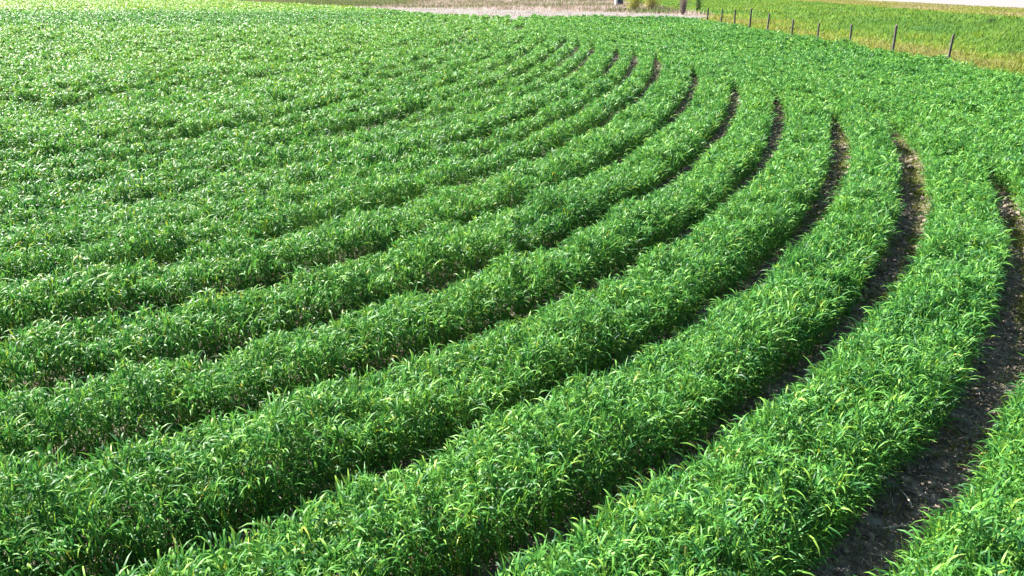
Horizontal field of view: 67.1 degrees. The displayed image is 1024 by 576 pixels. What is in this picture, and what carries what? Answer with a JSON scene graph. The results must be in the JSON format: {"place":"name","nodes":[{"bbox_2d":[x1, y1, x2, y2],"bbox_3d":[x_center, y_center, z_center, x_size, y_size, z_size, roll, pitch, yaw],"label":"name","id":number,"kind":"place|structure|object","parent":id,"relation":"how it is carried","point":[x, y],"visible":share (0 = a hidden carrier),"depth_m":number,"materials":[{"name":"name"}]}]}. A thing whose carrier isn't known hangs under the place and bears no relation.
{"place":"outdoors","nodes":[
{"label":"outdoors","id":0,"kind":"place"},
{"bbox_2d":[240,0,708,15],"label":"scrub ground","id":1,"kind":"structure","parent":0,"point":[555,9],"depth_m":122.85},
{"bbox_2d":[234,0,713,15],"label":"dry brush","id":2,"kind":"object","parent":1,"relation":"on","point":[583,5],"visible":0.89,"depth_m":142.41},
{"bbox_2d":[614,0,622,4],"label":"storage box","id":3,"kind":"object","parent":1,"relation":"on","point":[618,2],"visible":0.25,"depth_m":144.05,"materials":[{"name":"white paint"}]},
{"bbox_2d":[619,0,647,9],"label":"shrub","id":4,"kind":"object","parent":1,"relation":"on","point":[631,3],"visible":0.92,"depth_m":115.65,"materials":[{"name":"yellow plant"}]},
{"bbox_2d":[640,0,661,8],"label":"shrub","id":5,"kind":"object","parent":1,"relation":"on","point":[653,4],"visible":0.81,"depth_m":117.98,"materials":[{"name":"yellow plant"}]},
{"bbox_2d":[677,0,687,14],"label":"trunk","id":6,"kind":"object","parent":1,"relation":"on","point":[683,4],"visible":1,"depth_m":98.53,"materials":[{"name":"wood"}]},
{"bbox_2d":[0,19,1023,575],"bbox_3d":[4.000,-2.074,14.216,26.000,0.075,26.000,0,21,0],"label":"soil","id":7,"kind":"structure","parent":0,"point":[870,518],"depth_m":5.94,"materials":[{"name":"brown soil"}]},
{"bbox_2d":[0,0,537,168],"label":"field crop","id":8,"kind":"object","parent":7,"relation":"on","point":[126,86],"visible":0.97,"depth_m":31.91,"materials":[{"name":"green plant"}]},
{"bbox_2d":[0,32,546,188],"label":"crop row","id":9,"kind":"object","parent":7,"relation":"on","point":[528,43],"visible":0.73,"depth_m":17.74,"materials":[{"name":"green plant"}]},
{"bbox_2d":[0,32,566,192],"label":"crop row","id":10,"kind":"object","parent":7,"relation":"on","point":[397,108],"visible":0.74,"depth_m":16.86,"materials":[{"name":"green plant"}]},
{"bbox_2d":[0,32,578,214],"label":"crop row","id":11,"kind":"object","parent":7,"relation":"on","point":[564,50],"visible":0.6,"depth_m":14.17,"materials":[{"name":"green plant"}]},
{"bbox_2d":[0,35,593,229],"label":"crop row","id":12,"kind":"object","parent":7,"relation":"on","point":[569,65],"visible":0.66,"depth_m":13.23,"materials":[{"name":"green plant"}]},
{"bbox_2d":[0,38,617,250],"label":"crop row","id":13,"kind":"object","parent":7,"relation":"on","point":[594,66],"visible":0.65,"depth_m":13.16,"materials":[{"name":"green plant"}]},
{"bbox_2d":[0,41,634,275],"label":"crop row","id":14,"kind":"object","parent":7,"relation":"on","point":[558,111],"visible":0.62,"depth_m":11.68,"materials":[{"name":"green plant"}]},
{"bbox_2d":[0,45,656,307],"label":"crop row","id":15,"kind":"object","parent":7,"relation":"on","point":[602,109],"visible":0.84,"depth_m":10.67,"materials":[{"name":"green plant"}]},
{"bbox_2d":[0,46,693,351],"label":"crop row","id":16,"kind":"object","parent":7,"relation":"on","point":[628,128],"visible":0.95,"depth_m":9.22,"materials":[{"name":"green plant"}]},
{"bbox_2d":[0,59,735,412],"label":"crop row","id":17,"kind":"object","parent":7,"relation":"on","point":[664,153],"visible":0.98,"depth_m":8.17,"materials":[{"name":"green plant"}]},
{"bbox_2d":[0,70,778,500],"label":"crop row","id":18,"kind":"object","parent":7,"relation":"on","point":[732,154],"visible":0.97,"depth_m":6.95,"materials":[{"name":"green plant"}]},
{"bbox_2d":[0,81,837,575],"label":"crop row","id":19,"kind":"object","parent":7,"relation":"on","point":[742,231],"visible":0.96,"depth_m":5.56,"materials":[{"name":"green plant"}]},
{"bbox_2d":[58,89,907,575],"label":"crop row","id":20,"kind":"object","parent":7,"relation":"on","point":[832,259],"visible":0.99,"depth_m":5.23,"materials":[{"name":"green plant"}]},
{"bbox_2d":[13,62,1023,575],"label":"furrow weeds","id":21,"kind":"object","parent":7,"relation":"on","point":[1013,232],"visible":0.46,"depth_m":9.29,"materials":[{"name":"green plant"}]},
{"bbox_2d":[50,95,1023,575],"bbox_3d":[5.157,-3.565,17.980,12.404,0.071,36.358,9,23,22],"label":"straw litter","id":22,"kind":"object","parent":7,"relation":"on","point":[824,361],"visible":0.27,"depth_m":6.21,"materials":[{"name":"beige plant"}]},
{"bbox_2d":[490,99,1017,575],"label":"crop row","id":23,"kind":"object","parent":7,"relation":"on","point":[908,349],"visible":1,"depth_m":5.21,"materials":[{"name":"green plant"}]},
{"bbox_2d":[529,14,1023,155],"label":"headland crop","id":24,"kind":"object","parent":7,"relation":"on","point":[982,102],"visible":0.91,"depth_m":29.27,"materials":[{"name":"green plant"}]},
{"bbox_2d":[882,525,907,528],"bbox_3d":[2.445,1.520,4.910,0.171,0.020,0.019,-2,21,-4],"label":"straw stalk","id":25,"kind":"object","parent":7,"relation":"on","point":[894,526],"visible":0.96,"depth_m":4.90,"materials":[{"name":"grey plant"}]},
{"bbox_2d":[899,489,912,507],"bbox_3d":[2.651,1.409,5.185,0.021,0.019,0.201,2,21,4],"label":"straw stalk","id":26,"kind":"object","parent":7,"relation":"on","point":[910,503],"visible":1,"depth_m":5.16,"materials":[{"name":"grey plant"}]},
{"bbox_2d":[854,130,1023,575],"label":"crop row","id":27,"kind":"object","parent":7,"relation":"on","point":[988,523],"visible":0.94,"depth_m":4.38,"materials":[{"name":"green plant"}]},
{"bbox_2d":[364,7,706,19],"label":"bare strip","id":28,"kind":"object","parent":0,"point":[466,11],"visible":0.36,"depth_m":103.60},
{"bbox_2d":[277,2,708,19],"bbox_3d":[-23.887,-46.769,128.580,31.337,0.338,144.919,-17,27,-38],"label":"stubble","id":29,"kind":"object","parent":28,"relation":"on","point":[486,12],"visible":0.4,"depth_m":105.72,"materials":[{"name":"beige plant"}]},
{"bbox_2d":[623,0,1023,75],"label":"verge grass","id":30,"kind":"structure","parent":0,"point":[927,29],"depth_m":67.90,"materials":[{"name":"green plant"}]},
{"bbox_2d":[869,0,1023,7],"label":"gravel road","id":31,"kind":"structure","parent":0,"point":[1011,3],"depth_m":179.78,"materials":[{"name":"grey gravel"}]},
{"label":"verge ground","id":32,"kind":"structure","parent":0,"visible":0},
{"bbox_2d":[693,0,704,10],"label":"shrub","id":33,"kind":"object","parent":32,"relation":"on","point":[698,3],"visible":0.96,"depth_m":105.94,"materials":[{"name":"green plant"}]},
{"bbox_2d":[749,8,751,27],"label":"fence post","id":34,"kind":"object","parent":32,"relation":"on","point":[750,18],"visible":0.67,"depth_m":58.80,"materials":[{"name":"grey wood"}]},
{"bbox_2d":[766,13,769,30],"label":"fence post","id":35,"kind":"object","parent":32,"relation":"on","point":[768,21],"visible":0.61,"depth_m":54.73,"materials":[{"name":"grey wood"}]},
{"bbox_2d":[816,23,819,38],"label":"fence post","id":36,"kind":"object","parent":32,"relation":"on","point":[818,30],"visible":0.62,"depth_m":45.76,"materials":[{"name":"grey wood"}]},
{"bbox_2d":[849,24,852,42],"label":"fence post","id":37,"kind":"object","parent":32,"relation":"on","point":[851,26],"visible":0.59,"depth_m":41.31,"materials":[{"name":"grey wood"}]},
{"bbox_2d":[891,25,897,50],"bbox_3d":[18.196,-11.672,36.771,0.157,1.670,0.159,0,21,0],"label":"fence post","id":38,"kind":"object","parent":32,"relation":"on","point":[894,37],"visible":0.7,"depth_m":36.65,"materials":[{"name":"grey wood"}]},
{"bbox_2d":[947,34,954,59],"bbox_3d":[18.222,-9.799,32.138,0.172,1.540,0.121,-4,22,-9],"label":"fence post","id":39,"kind":"object","parent":32,"relation":"on","point":[951,45],"visible":0.59,"depth_m":32.01,"materials":[{"name":"grey wood"}]},
{"bbox_2d":[983,16,998,23],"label":"weed clump","id":40,"kind":"object","parent":32,"relation":"on","point":[990,20],"visible":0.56,"depth_m":67.92,"materials":[{"name":"green plant"}]}
]}

